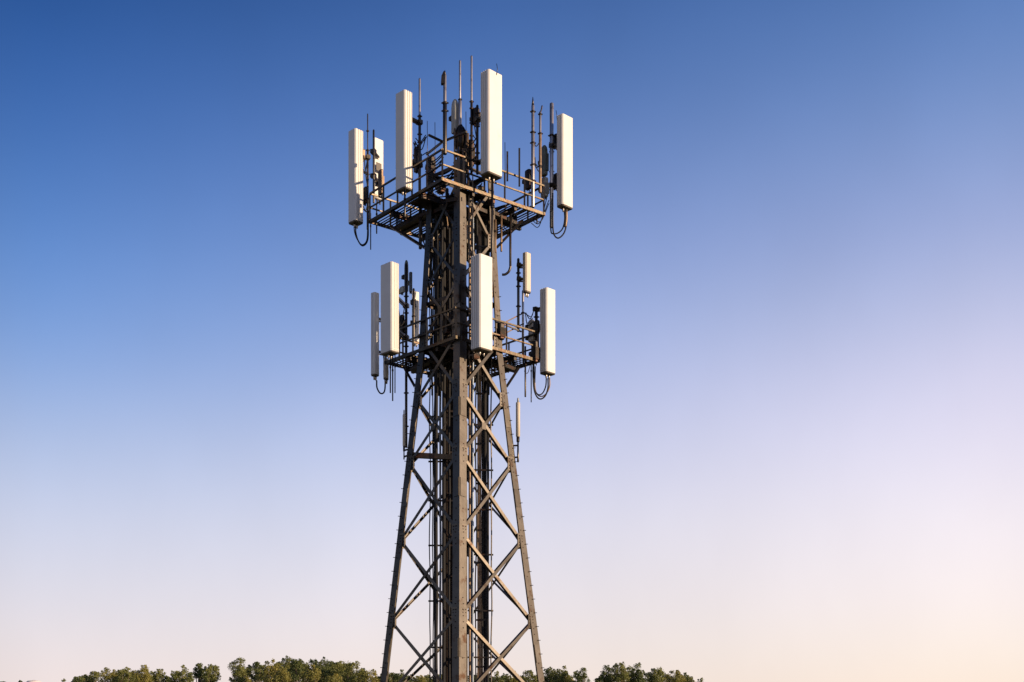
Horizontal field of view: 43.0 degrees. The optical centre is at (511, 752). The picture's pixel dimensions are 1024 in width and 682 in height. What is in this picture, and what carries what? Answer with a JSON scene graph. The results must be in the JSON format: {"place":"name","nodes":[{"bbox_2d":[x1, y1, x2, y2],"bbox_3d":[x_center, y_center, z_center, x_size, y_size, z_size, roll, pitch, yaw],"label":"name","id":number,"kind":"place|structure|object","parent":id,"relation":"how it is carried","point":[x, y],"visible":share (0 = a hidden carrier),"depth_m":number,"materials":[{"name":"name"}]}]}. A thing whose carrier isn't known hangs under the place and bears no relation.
{"place":"outdoors","nodes":[
{"label":"outdoors","id":0,"kind":"place"},
{"bbox_2d":[348,128,370,228],"bbox_3d":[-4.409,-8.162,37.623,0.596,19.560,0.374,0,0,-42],"label":"panel antenna","id":1,"kind":"object","parent":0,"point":[355,178],"visible":0.99,"depth_m":37.41,"materials":[{"name":"plastic"}]},
{"bbox_2d":[355,199,368,245],"bbox_3d":[-4.323,-15.266,37.450,0.404,1.350,0.041,0,0,0],"label":"cable","id":2,"kind":"object","parent":1,"relation":"attached to","point":[367,223],"visible":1,"depth_m":37.44,"materials":[{"name":"black rubber"}]},
{"bbox_2d":[366,114,369,212],"bbox_3d":[-4.184,-16.714,37.700,0.108,3.654,0.074,0,0,0],"label":"whip antenna","id":3,"kind":"object","parent":1,"relation":"attached to","point":[367,150],"visible":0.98,"depth_m":37.68,"materials":[{"name":"metal"}]},
{"bbox_2d":[371,292,380,380],"bbox_3d":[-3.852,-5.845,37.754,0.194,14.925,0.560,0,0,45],"label":"panel antenna","id":4,"kind":"object","parent":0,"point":[375,321],"visible":0.85,"depth_m":37.56,"materials":[{"name":"plastic"}]},
{"bbox_2d":[370,138,382,204],"bbox_3d":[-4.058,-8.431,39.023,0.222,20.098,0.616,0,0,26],"label":"panel antenna","id":5,"kind":"object","parent":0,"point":[379,154],"visible":0.59,"depth_m":39.09,"materials":[{"name":"plastic"}]},
{"bbox_2d":[381,261,408,358],"bbox_3d":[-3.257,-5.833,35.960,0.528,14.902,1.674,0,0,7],"label":"panel antenna","id":6,"kind":"object","parent":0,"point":[391,300],"visible":1,"depth_m":35.23,"materials":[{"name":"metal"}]},
{"bbox_2d":[410,291,418,346],"bbox_3d":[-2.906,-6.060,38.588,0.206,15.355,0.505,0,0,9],"label":"panel antenna","id":7,"kind":"object","parent":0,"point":[416,314],"visible":0.58,"depth_m":38.70,"materials":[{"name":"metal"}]},
{"bbox_2d":[412,288,415,340],"bbox_3d":[-2.895,-12.884,38.300,0.126,1.611,0.087,0,0,0],"label":"mounting pole","id":8,"kind":"object","parent":7,"relation":"attached to","point":[413,300],"visible":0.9,"depth_m":38.28,"materials":[{"name":"metal"}]},
{"bbox_2d":[0,0,1023,681],"label":"sky","id":9,"kind":"structure","parent":0,"point":[777,432],"materials":[{"name":"blue"}]},
{"bbox_2d":[516,252,530,297],"bbox_3d":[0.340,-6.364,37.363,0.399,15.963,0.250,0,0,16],"label":"panel antenna","id":10,"kind":"object","parent":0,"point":[526,267],"visible":1,"depth_m":37.27,"materials":[{"name":"beige plastic"}]},
{"bbox_2d":[516,258,520,331],"bbox_3d":[0.184,-13.176,37.399,0.141,2.110,0.100,0,0,29],"label":"mounting pole","id":11,"kind":"object","parent":10,"relation":"attached to","point":[518,286],"visible":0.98,"depth_m":37.37,"materials":[{"name":"metal"}]},
{"bbox_2d":[549,113,572,211],"bbox_3d":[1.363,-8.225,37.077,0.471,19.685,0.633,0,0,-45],"label":"panel antenna","id":12,"kind":"object","parent":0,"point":[563,145],"visible":1,"depth_m":36.81,"materials":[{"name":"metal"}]},
{"bbox_2d":[548,102,555,227],"bbox_3d":[1.139,-16.816,37.200,0.191,3.567,0.152,0,0,36],"label":"antenna mast","id":13,"kind":"object","parent":12,"relation":"attached to","point":[551,135],"visible":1,"depth_m":37.16,"materials":[{"name":"metal"}]},
{"bbox_2d":[550,199,564,233],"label":"cable","id":14,"kind":"object","parent":12,"relation":"attached to","point":[550,219],"visible":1,"depth_m":36.93,"materials":[{"name":"black rubber"}]},
{"label":"ground","id":15,"kind":"structure","parent":0,"visible":0},
{"bbox_2d":[83,671,99,681],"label":"broadleaf tree","id":16,"kind":"object","parent":15,"relation":"on","point":[94,676],"visible":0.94,"depth_m":194.36,"materials":[{"name":"green plant"}]},
{"bbox_2d":[99,667,117,681],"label":"broadleaf tree","id":17,"kind":"object","parent":15,"relation":"on","point":[106,676],"visible":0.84,"depth_m":191.52,"materials":[{"name":"green plant"}]},
{"bbox_2d":[114,667,136,681],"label":"broadleaf tree","id":18,"kind":"object","parent":15,"relation":"on","point":[124,675],"visible":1,"depth_m":187.62,"materials":[{"name":"green plant"}]},
{"bbox_2d":[131,665,152,681],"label":"broadleaf tree","id":19,"kind":"object","parent":15,"relation":"on","point":[142,677],"visible":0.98,"depth_m":189.39,"materials":[{"name":"green plant"}]},
{"bbox_2d":[151,669,165,681],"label":"broadleaf tree","id":20,"kind":"object","parent":15,"relation":"on","point":[154,678],"visible":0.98,"depth_m":191.63,"materials":[{"name":"green plant"}]},
{"bbox_2d":[168,665,192,681],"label":"broadleaf tree","id":21,"kind":"object","parent":15,"relation":"on","point":[179,674],"visible":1,"depth_m":184.62,"materials":[{"name":"green plant"}]},
{"bbox_2d":[192,663,204,681],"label":"broadleaf tree","id":22,"kind":"object","parent":15,"relation":"on","point":[197,673],"visible":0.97,"depth_m":189.61,"materials":[{"name":"green plant"}]},
{"bbox_2d":[202,664,220,681],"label":"broadleaf tree","id":23,"kind":"object","parent":15,"relation":"on","point":[209,671],"visible":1,"depth_m":187.52,"materials":[{"name":"green plant"}]},
{"bbox_2d":[227,657,248,681],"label":"broadleaf tree","id":24,"kind":"object","parent":15,"relation":"on","point":[238,675],"visible":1,"depth_m":179.74,"materials":[{"name":"green plant"}]},
{"bbox_2d":[246,661,265,681],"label":"broadleaf tree","id":25,"kind":"object","parent":15,"relation":"on","point":[255,667],"visible":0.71,"depth_m":185.53,"materials":[{"name":"green plant"}]},
{"bbox_2d":[255,658,281,681],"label":"broadleaf tree","id":26,"kind":"object","parent":15,"relation":"on","point":[269,669],"visible":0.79,"depth_m":179.66,"materials":[{"name":"green plant"}]},
{"bbox_2d":[272,667,290,681],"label":"broadleaf tree","id":27,"kind":"object","parent":15,"relation":"on","point":[278,676],"visible":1,"depth_m":167.53,"materials":[{"name":"green plant"}]},
{"bbox_2d":[278,656,295,681],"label":"broadleaf tree","id":28,"kind":"object","parent":15,"relation":"on","point":[285,661],"visible":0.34,"depth_m":181.68,"materials":[{"name":"green plant"}]},
{"bbox_2d":[287,658,307,681],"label":"broadleaf tree","id":29,"kind":"object","parent":15,"relation":"on","point":[296,670],"visible":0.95,"depth_m":175.46,"materials":[{"name":"green plant"}]},
{"bbox_2d":[299,665,321,681],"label":"broadleaf tree","id":30,"kind":"object","parent":15,"relation":"on","point":[311,676],"visible":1,"depth_m":169.53,"materials":[{"name":"green plant"}]},
{"bbox_2d":[307,656,331,681],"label":"broadleaf tree","id":31,"kind":"object","parent":15,"relation":"on","point":[321,666],"visible":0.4,"depth_m":185.47,"materials":[{"name":"green plant"}]},
{"bbox_2d":[324,673,343,681],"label":"broadleaf tree","id":32,"kind":"object","parent":15,"relation":"on","point":[335,678],"visible":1,"depth_m":167.74,"materials":[{"name":"green plant"}]},
{"bbox_2d":[323,661,347,681],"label":"broadleaf tree","id":33,"kind":"object","parent":15,"relation":"on","point":[338,667],"visible":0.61,"depth_m":181.03,"materials":[{"name":"green plant"}]},
{"bbox_2d":[341,661,365,681],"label":"broadleaf tree","id":34,"kind":"object","parent":15,"relation":"on","point":[353,675],"visible":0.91,"depth_m":177.57,"materials":[{"name":"green plant"}]},
{"bbox_2d":[360,669,378,681],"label":"broadleaf tree","id":35,"kind":"object","parent":15,"relation":"on","point":[371,678],"visible":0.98,"depth_m":174.65,"materials":[{"name":"green plant"}]},
{"bbox_2d":[391,669,409,681],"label":"broadleaf tree","id":36,"kind":"object","parent":15,"relation":"on","point":[397,677],"visible":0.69,"depth_m":179.32,"materials":[{"name":"green plant"}]},
{"bbox_2d":[410,675,427,681],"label":"broadleaf tree","id":37,"kind":"object","parent":15,"relation":"on","point":[420,678],"visible":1,"depth_m":177.48,"materials":[{"name":"green plant"}]},
{"bbox_2d":[368,131,545,681],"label":"lattice tower","id":38,"kind":"structure","parent":15,"relation":"on","point":[457,200],"depth_m":35.72,"materials":[{"name":"metal"}]},
{"bbox_2d":[372,129,375,202],"bbox_3d":[-4.106,-17.419,38.600,0.112,2.177,0.077,0,0,0],"label":"mounting pole","id":39,"kind":"object","parent":38,"relation":"attached to","point":[373,173],"visible":1,"depth_m":38.58,"materials":[{"name":"metal"}]},
{"bbox_2d":[375,169,383,195],"bbox_3d":[-3.925,-16.914,38.636,0.120,0.773,0.372,0,0,-35],"label":"radio unit","id":40,"kind":"object","parent":38,"relation":"attached to","point":[380,182],"visible":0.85,"depth_m":38.52,"materials":[{"name":"metal"}]},
{"bbox_2d":[383,358,388,383],"bbox_3d":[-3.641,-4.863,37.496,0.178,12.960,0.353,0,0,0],"label":"panel antenna","id":41,"kind":"object","parent":38,"relation":"attached to","point":[385,372],"visible":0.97,"depth_m":37.35,"materials":[{"name":"beige plastic"}]},
{"bbox_2d":[403,410,406,458],"bbox_3d":[-2.958,-8.840,36.049,0.076,1.389,0.208,0,0,-39],"label":"rod antenna","id":42,"kind":"object","parent":38,"relation":"attached to","point":[404,450],"visible":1,"depth_m":36.07,"materials":[{"name":"beige plastic"}]},
{"bbox_2d":[404,263,408,447],"bbox_3d":[-3.001,-11.278,36.899,0.139,5.223,0.098,0,0,29],"label":"mounting pole","id":43,"kind":"object","parent":38,"relation":"attached to","point":[406,346],"visible":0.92,"depth_m":36.87,"materials":[{"name":"metal"}]},
{"bbox_2d":[396,90,422,194],"bbox_3d":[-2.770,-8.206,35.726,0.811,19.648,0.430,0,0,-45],"label":"panel antenna","id":44,"kind":"object","parent":38,"relation":"attached to","point":[405,120],"visible":0.98,"depth_m":35.42,"materials":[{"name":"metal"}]},
{"bbox_2d":[417,78,421,190],"bbox_3d":[-2.555,-17.003,35.999,0.133,3.360,0.093,0,0,28],"label":"whip antenna","id":45,"kind":"object","parent":44,"relation":"attached to","point":[419,134],"visible":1,"depth_m":35.97,"materials":[{"name":"metal"}]},
{"bbox_2d":[418,207,422,249],"bbox_3d":[-2.560,-14.762,36.300,0.129,1.378,0.129,0,0,-22],"label":"hanging rod","id":46,"kind":"object","parent":38,"relation":"hanging from","point":[420,232],"visible":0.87,"depth_m":36.26,"materials":[{"name":"metal"}]},
{"bbox_2d":[429,251,430,681],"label":"feeder cable","id":47,"kind":"object","parent":38,"relation":"hanging from","point":[430,476],"visible":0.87,"depth_m":36.09,"materials":[{"name":"black rubber"}]},
{"bbox_2d":[430,218,432,395],"bbox_3d":[-2.245,-12.625,36.352,0.082,5.251,0.074,0,0,23],"label":"deck cable","id":48,"kind":"object","parent":38,"relation":"attached to","point":[432,295],"visible":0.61,"depth_m":36.33,"materials":[{"name":"black rubber"}]},
{"bbox_2d":[432,217,433,681],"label":"feeder cable","id":49,"kind":"object","parent":38,"relation":"hanging from","point":[433,487],"visible":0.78,"depth_m":36.29,"materials":[{"name":"black rubber"}]},
{"bbox_2d":[433,217,434,681],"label":"feeder cable","id":50,"kind":"object","parent":38,"relation":"hanging from","point":[434,448],"visible":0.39,"depth_m":36.58,"materials":[{"name":"black rubber"}]},
{"bbox_2d":[434,204,437,681],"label":"feeder cable","id":51,"kind":"object","parent":38,"relation":"attached to","point":[435,482],"visible":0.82,"depth_m":35.96,"materials":[{"name":"black rubber"}]},
{"bbox_2d":[438,218,440,395],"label":"deck cable","id":52,"kind":"object","parent":38,"relation":"attached to","point":[438,317],"visible":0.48,"depth_m":36.37,"materials":[{"name":"black rubber"}]},
{"bbox_2d":[439,221,441,681],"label":"feeder cable","id":53,"kind":"object","parent":38,"relation":"hanging from","point":[440,559],"visible":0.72,"depth_m":36.48,"materials":[{"name":"black rubber"}]},
{"bbox_2d":[441,210,443,390],"bbox_3d":[-1.928,-12.625,35.890,0.078,5.251,0.083,0,0,23],"label":"deck cable","id":54,"kind":"object","parent":38,"relation":"attached to","point":[442,277],"visible":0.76,"depth_m":35.86,"materials":[{"name":"black rubber"}]},
{"bbox_2d":[442,216,445,681],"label":"feeder cable","id":55,"kind":"object","parent":38,"relation":"attached to","point":[444,507],"visible":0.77,"depth_m":36.16,"materials":[{"name":"black rubber"}]},
{"bbox_2d":[441,71,448,154],"bbox_3d":[-1.786,-17.027,34.550,0.202,2.232,0.132,0,0,0],"label":"antenna mast","id":56,"kind":"object","parent":38,"relation":"attached to","point":[444,84],"visible":1,"depth_m":34.51,"materials":[{"name":"metal"}]},
{"bbox_2d":[446,229,446,681],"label":"feeder cable","id":57,"kind":"object","parent":38,"relation":"hanging from","point":[446,486],"visible":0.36,"depth_m":36.57,"materials":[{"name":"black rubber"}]},
{"bbox_2d":[442,312,451,336],"bbox_3d":[-1.814,-11.727,35.636,0.172,0.644,0.372,0,0,-35],"label":"radio unit","id":58,"kind":"object","parent":38,"relation":"attached to","point":[447,331],"visible":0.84,"depth_m":35.52,"materials":[{"name":"metal"}]},
{"bbox_2d":[448,219,450,681],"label":"feeder cable","id":59,"kind":"object","parent":38,"relation":"hanging from","point":[449,475],"visible":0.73,"depth_m":36.23,"materials":[{"name":"black rubber"}]},
{"bbox_2d":[447,209,453,681],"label":"cable tray","id":60,"kind":"object","parent":38,"relation":"attached to","point":[451,466],"visible":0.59,"depth_m":36.44,"materials":[{"name":"grey metal"}]},
{"bbox_2d":[451,208,453,391],"bbox_3d":[-1.650,-12.625,35.995,0.091,5.252,0.095,0,0,22],"label":"deck cable","id":61,"kind":"object","parent":38,"relation":"attached to","point":[452,275],"visible":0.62,"depth_m":35.97,"materials":[{"name":"black rubber"}]},
{"bbox_2d":[449,99,457,134],"bbox_3d":[-1.618,-17.601,36.050,0.138,0.983,0.338,0,0,-35],"label":"radome antenna","id":62,"kind":"object","parent":38,"relation":"attached to","point":[453,118],"visible":0.93,"depth_m":35.93,"materials":[{"name":"grey plastic"}]},
{"bbox_2d":[453,124,468,185],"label":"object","id":63,"kind":"object","parent":38,"relation":"attached to","point":[459,145],"visible":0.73,"depth_m":35.77,"materials":[{"name":"metal"}]},
{"bbox_2d":[458,60,461,125],"bbox_3d":[-1.434,-18.079,35.900,0.100,2.099,0.099,0,0,44],"label":"whip antenna","id":64,"kind":"object","parent":63,"relation":"attached to","point":[459,111],"visible":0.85,"depth_m":35.88,"materials":[{"name":"metal"}]},
{"bbox_2d":[468,185,470,681],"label":"feeder cable","id":65,"kind":"object","parent":38,"relation":"hanging from","point":[469,549],"visible":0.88,"depth_m":35.48,"materials":[{"name":"black rubber"}]},
{"bbox_2d":[469,175,472,358],"bbox_3d":[-1.115,-13.200,35.300,0.129,5.000,0.050,0,0,0],"label":"cable ladder","id":66,"kind":"object","parent":38,"relation":"attached to","point":[470,213],"visible":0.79,"depth_m":35.27,"materials":[{"name":"metal"}]},
{"bbox_2d":[469,55,473,173],"bbox_3d":[-1.106,-17.471,35.600,0.121,3.250,0.083,0,0,0],"label":"whip antenna","id":67,"kind":"object","parent":38,"relation":"attached to","point":[471,101],"visible":0.88,"depth_m":35.58,"materials":[{"name":"metal"}]},
{"bbox_2d":[471,221,471,681],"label":"feeder cable","id":68,"kind":"object","parent":38,"relation":"hanging from","point":[471,507],"visible":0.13,"depth_m":36.47,"materials":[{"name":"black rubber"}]},
{"bbox_2d":[472,218,473,681],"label":"feeder cable","id":69,"kind":"object","parent":38,"relation":"hanging from","point":[472,511],"visible":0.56,"depth_m":35.88,"materials":[{"name":"black rubber"}]},
{"bbox_2d":[474,202,476,679],"bbox_3d":[-1.007,-6.935,36.106,0.091,17.070,0.062,0,0,-40],"label":"feeder cable","id":70,"kind":"object","parent":38,"relation":"attached to","point":[475,468],"visible":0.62,"depth_m":36.09,"materials":[{"name":"black rubber"}]},
{"bbox_2d":[476,202,478,391],"bbox_3d":[-0.959,-12.625,35.999,0.098,5.251,0.076,0,0,-23],"label":"deck cable","id":71,"kind":"object","parent":38,"relation":"attached to","point":[476,254],"visible":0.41,"depth_m":35.97,"materials":[{"name":"black rubber"}]},
{"bbox_2d":[471,253,491,356],"bbox_3d":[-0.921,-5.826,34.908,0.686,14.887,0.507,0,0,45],"label":"panel antenna","id":72,"kind":"object","parent":38,"relation":"attached to","point":[481,303],"visible":1,"depth_m":34.64,"materials":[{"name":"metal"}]},
{"bbox_2d":[476,216,486,677],"bbox_3d":[-0.850,-6.700,36.190,0.322,16.600,0.070,0,0,0],"label":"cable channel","id":73,"kind":"object","parent":38,"relation":"attached to","point":[479,562],"visible":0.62,"depth_m":36.17,"materials":[{"name":"metal"}]},
{"bbox_2d":[481,219,483,681],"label":"feeder cable","id":74,"kind":"object","parent":38,"relation":"hanging from","point":[482,506],"visible":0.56,"depth_m":36.38,"materials":[{"name":"black rubber"}]},
{"bbox_2d":[483,218,486,681],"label":"feeder cable","id":75,"kind":"object","parent":38,"relation":"hanging from","point":[485,520],"visible":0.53,"depth_m":36.46,"materials":[{"name":"black rubber"}]},
{"bbox_2d":[486,198,488,681],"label":"feeder cable","id":76,"kind":"object","parent":38,"relation":"hanging from","point":[487,407],"visible":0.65,"depth_m":36.08,"materials":[{"name":"black rubber"}]},
{"bbox_2d":[474,69,501,182],"bbox_3d":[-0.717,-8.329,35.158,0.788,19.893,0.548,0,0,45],"label":"panel antenna","id":77,"kind":"object","parent":38,"relation":"attached to","point":[490,120],"visible":1,"depth_m":34.85,"materials":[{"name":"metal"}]},
{"bbox_2d":[475,105,479,174],"bbox_3d":[-0.942,-16.702,35.399,0.134,1.888,0.094,0,0,29],"label":"mounting pole","id":78,"kind":"object","parent":77,"relation":"attached to","point":[477,126],"visible":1,"depth_m":35.37,"materials":[{"name":"metal"}]},
{"bbox_2d":[490,176,493,262],"bbox_3d":[-0.532,-14.365,34.950,0.084,2.384,0.084,0,0,-22],"label":"hanging rod","id":79,"kind":"object","parent":77,"relation":"hanging from","point":[491,206],"visible":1,"depth_m":34.92,"materials":[{"name":"metal"}]},
{"bbox_2d":[490,356,492,681],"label":"feeder cable","id":80,"kind":"object","parent":38,"relation":"hanging from","point":[491,531],"visible":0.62,"depth_m":35.99,"materials":[{"name":"rubber"}]},
{"bbox_2d":[494,219,496,252],"bbox_3d":[-0.462,-14.308,36.000,0.092,0.923,0.092,0,0,22],"label":"hanging rod","id":81,"kind":"object","parent":38,"relation":"hanging from","point":[495,229],"visible":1,"depth_m":35.98,"materials":[{"name":"metal"}]},
{"bbox_2d":[494,322,505,339],"bbox_3d":[-0.348,-11.638,36.036,0.189,0.503,0.372,0,0,-35],"label":"radio unit","id":82,"kind":"object","parent":38,"relation":"attached to","point":[501,330],"visible":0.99,"depth_m":35.89,"materials":[{"name":"metal"}]},
{"bbox_2d":[509,214,511,265],"bbox_3d":[-0.047,-14.392,36.400,0.093,1.531,0.093,0,0,-23],"label":"hanging rod","id":83,"kind":"object","parent":38,"relation":"hanging from","point":[510,240],"visible":1,"depth_m":36.38,"materials":[{"name":"metal"}]},
{"bbox_2d":[513,398,519,461],"bbox_3d":[0.132,-8.945,36.000,0.186,1.792,0.115,0,0,0],"label":"rod antenna","id":84,"kind":"object","parent":38,"relation":"attached to","point":[517,423],"visible":1,"depth_m":35.96,"materials":[{"name":"beige plastic"}]},
{"bbox_2d":[524,346,526,396],"bbox_3d":[0.377,-10.795,36.800,0.068,1.434,0.068,0,0,-23],"label":"hanging rod","id":85,"kind":"object","parent":38,"relation":"hanging from","point":[525,364],"visible":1,"depth_m":36.78,"materials":[{"name":"metal"}]},
{"bbox_2d":[522,169,530,191],"bbox_3d":[0.438,-16.244,36.936,0.134,0.590,0.372,0,0,-35],"label":"radio unit","id":86,"kind":"object","parent":38,"relation":"attached to","point":[527,176],"visible":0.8,"depth_m":36.82,"materials":[{"name":"metal"}]},
{"bbox_2d":[530,98,535,207],"bbox_3d":[0.588,-16.865,36.499,0.160,3.107,0.117,0,0,31],"label":"antenna mast","id":87,"kind":"object","parent":38,"relation":"attached to","point":[532,143],"visible":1,"depth_m":36.46,"materials":[{"name":"metal"}]},
{"bbox_2d":[529,341,539,364],"bbox_3d":[0.626,-11.312,36.836,0.163,0.664,0.372,0,0,-35],"label":"radio unit","id":88,"kind":"object","parent":38,"relation":"attached to","point":[534,352],"visible":1,"depth_m":36.72,"materials":[{"name":"metal"}]},
{"bbox_2d":[530,320,539,335],"bbox_3d":[0.672,-12.076,37.036,0.120,0.440,0.372,0,0,-35],"label":"radio unit","id":89,"kind":"object","parent":38,"relation":"attached to","point":[536,325],"visible":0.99,"depth_m":36.93,"materials":[{"name":"metal"}]},
{"bbox_2d":[538,111,542,193],"bbox_3d":[0.798,-16.957,36.699,0.140,2.296,0.099,0,0,29],"label":"antenna mast","id":90,"kind":"object","parent":38,"relation":"attached to","point":[540,133],"visible":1,"depth_m":36.66,"materials":[{"name":"metal"}]},
{"bbox_2d":[532,363,548,399],"bbox_3d":[0.810,-10.582,36.850,0.474,1.137,0.043,0,0,0],"label":"cable","id":91,"kind":"object","parent":38,"relation":"hanging from","point":[534,386],"visible":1,"depth_m":36.83,"materials":[{"name":"black rubber"}]},
{"bbox_2d":[538,145,548,176],"bbox_3d":[0.900,-17.011,37.436,0.143,0.923,0.372,0,0,-35],"label":"radio unit","id":92,"kind":"object","parent":38,"relation":"attached to","point":[545,161],"visible":0.83,"depth_m":37.31,"materials":[{"name":"metal"}]},
{"bbox_2d":[538,177,548,199],"bbox_3d":[0.902,-16.104,37.136,0.157,0.593,0.372,0,0,-35],"label":"radio unit","id":93,"kind":"object","parent":38,"relation":"attached to","point":[545,182],"visible":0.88,"depth_m":37.01,"materials":[{"name":"grey metal"}]},
{"bbox_2d":[533,287,554,378],"bbox_3d":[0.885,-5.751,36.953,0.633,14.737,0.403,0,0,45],"label":"panel antenna","id":94,"kind":"object","parent":38,"relation":"attached to","point":[546,309],"visible":0.95,"depth_m":36.71,"materials":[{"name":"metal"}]},
{"bbox_2d":[552,193,567,238],"bbox_3d":[1.357,-15.245,36.900,0.450,1.301,0.043,0,0,0],"label":"cable","id":95,"kind":"object","parent":38,"relation":"hanging from","point":[553,223],"visible":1,"depth_m":36.88,"materials":[{"name":"black rubber"}]},
{"bbox_2d":[489,671,503,681],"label":"broadleaf tree","id":96,"kind":"object","parent":15,"relation":"on","point":[496,678],"visible":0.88,"depth_m":179.56,"materials":[{"name":"green plant"}]},
{"bbox_2d":[520,670,536,681],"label":"broadleaf tree","id":97,"kind":"object","parent":15,"relation":"on","point":[532,676],"visible":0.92,"depth_m":181.65,"materials":[{"name":"green plant"}]},
{"bbox_2d":[543,666,557,681],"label":"broadleaf tree","id":98,"kind":"object","parent":15,"relation":"on","point":[548,676],"visible":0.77,"depth_m":183.47,"materials":[{"name":"green plant"}]},
{"bbox_2d":[550,665,573,681],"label":"broadleaf tree","id":99,"kind":"object","parent":15,"relation":"on","point":[563,676],"visible":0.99,"depth_m":181.68,"materials":[{"name":"green plant"}]},
{"bbox_2d":[571,667,590,681],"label":"broadleaf tree","id":100,"kind":"object","parent":15,"relation":"on","point":[579,677],"visible":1,"depth_m":179.73,"materials":[{"name":"green plant"}]},
{"bbox_2d":[598,665,614,681],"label":"broadleaf tree","id":101,"kind":"object","parent":15,"relation":"on","point":[606,676],"visible":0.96,"depth_m":189.64,"materials":[{"name":"green plant"}]},
{"bbox_2d":[611,662,630,681],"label":"broadleaf tree","id":102,"kind":"object","parent":15,"relation":"on","point":[622,669],"visible":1,"depth_m":185.45,"materials":[{"name":"green plant"}]},
{"bbox_2d":[627,662,644,681],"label":"broadleaf tree","id":103,"kind":"object","parent":15,"relation":"on","point":[638,674],"visible":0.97,"depth_m":187.52,"materials":[{"name":"green plant"}]},
{"bbox_2d":[647,667,664,681],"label":"broadleaf tree","id":104,"kind":"object","parent":15,"relation":"on","point":[655,675],"visible":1,"depth_m":191.43,"materials":[{"name":"green plant"}]},
{"bbox_2d":[666,670,685,681],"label":"broadleaf tree","id":105,"kind":"object","parent":15,"relation":"on","point":[675,678],"visible":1,"depth_m":194.49,"materials":[{"name":"green plant"}]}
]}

